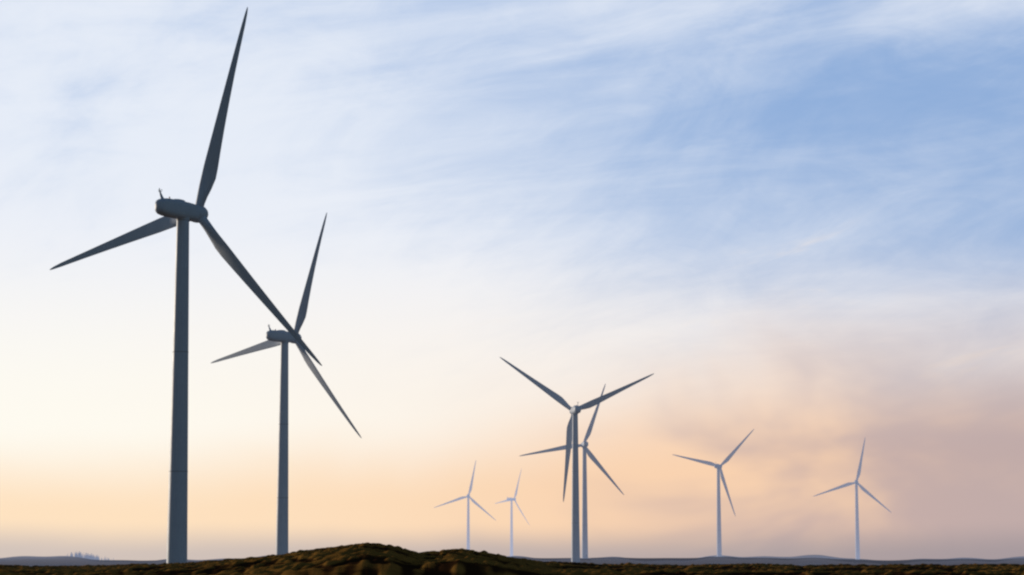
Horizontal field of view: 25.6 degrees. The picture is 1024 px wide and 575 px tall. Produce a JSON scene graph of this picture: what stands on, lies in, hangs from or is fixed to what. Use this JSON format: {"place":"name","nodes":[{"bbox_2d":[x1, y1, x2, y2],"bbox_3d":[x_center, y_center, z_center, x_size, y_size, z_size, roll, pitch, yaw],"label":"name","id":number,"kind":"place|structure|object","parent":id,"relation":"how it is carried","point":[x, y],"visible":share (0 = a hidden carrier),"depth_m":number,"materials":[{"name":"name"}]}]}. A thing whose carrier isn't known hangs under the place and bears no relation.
{"place":"outdoors","nodes":[
{"label":"outdoors","id":0,"kind":"place"},
{"bbox_2d":[0,542,1023,574],"bbox_3d":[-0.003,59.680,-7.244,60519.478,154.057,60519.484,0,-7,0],"label":"ground","id":1,"kind":"structure","parent":0,"point":[367,558],"depth_m":127.05,"materials":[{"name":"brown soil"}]},
{"bbox_2d":[66,551,113,559],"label":"conifer trees","id":2,"kind":"object","parent":1,"relation":"on","point":[87,556],"visible":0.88,"depth_m":2805.39,"materials":[{"name":"plant"}]},
{"bbox_2d":[50,7,321,562],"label":"wind turbine","id":3,"kind":"object","parent":1,"relation":"on","point":[179,214],"visible":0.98,"depth_m":485.97,"materials":[{"name":"painted metal"},{"name":"fiberglass"}]},
{"bbox_2d":[211,213,360,554],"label":"wind turbine","id":4,"kind":"object","parent":1,"relation":"on","point":[282,338],"visible":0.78,"depth_m":789.88,"materials":[{"name":"painted metal"},{"name":"fiberglass"}]},
{"bbox_2d":[434,461,494,549],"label":"wind turbine","id":5,"kind":"object","parent":1,"relation":"on","point":[468,515],"visible":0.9,"depth_m":2832.12,"materials":[{"name":"painted metal"},{"name":"fiberglass"}]},
{"bbox_2d":[495,469,528,555],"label":"wind turbine","id":6,"kind":"object","parent":1,"relation":"on","point":[511,526],"visible":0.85,"depth_m":3135.14,"materials":[{"name":"painted metal"},{"name":"fiberglass"}]},
{"bbox_2d":[520,383,623,558],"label":"wind turbine","id":7,"kind":"object","parent":1,"relation":"on","point":[584,446],"visible":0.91,"depth_m":1588.46,"materials":[{"name":"painted metal"},{"name":"fiberglass"}]},
{"bbox_2d":[500,357,653,561],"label":"wind turbine","id":8,"kind":"object","parent":1,"relation":"on","point":[572,431],"visible":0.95,"depth_m":1134.29,"materials":[{"name":"painted metal"},{"name":"fiberglass"}]},
{"bbox_2d":[672,429,753,556],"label":"wind turbine","id":9,"kind":"object","parent":1,"relation":"on","point":[719,474],"visible":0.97,"depth_m":2006.77,"materials":[{"name":"painted metal"},{"name":"fiberglass"}]},
{"bbox_2d":[813,439,891,559],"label":"wind turbine","id":10,"kind":"object","parent":1,"relation":"on","point":[857,542],"visible":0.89,"depth_m":2267.22,"materials":[{"name":"painted metal"},{"name":"fiberglass"}]},
{"bbox_2d":[0,0,1023,560],"label":"sky","id":11,"kind":"structure","parent":0,"point":[804,219],"materials":[{"name":"blue"}]}
]}

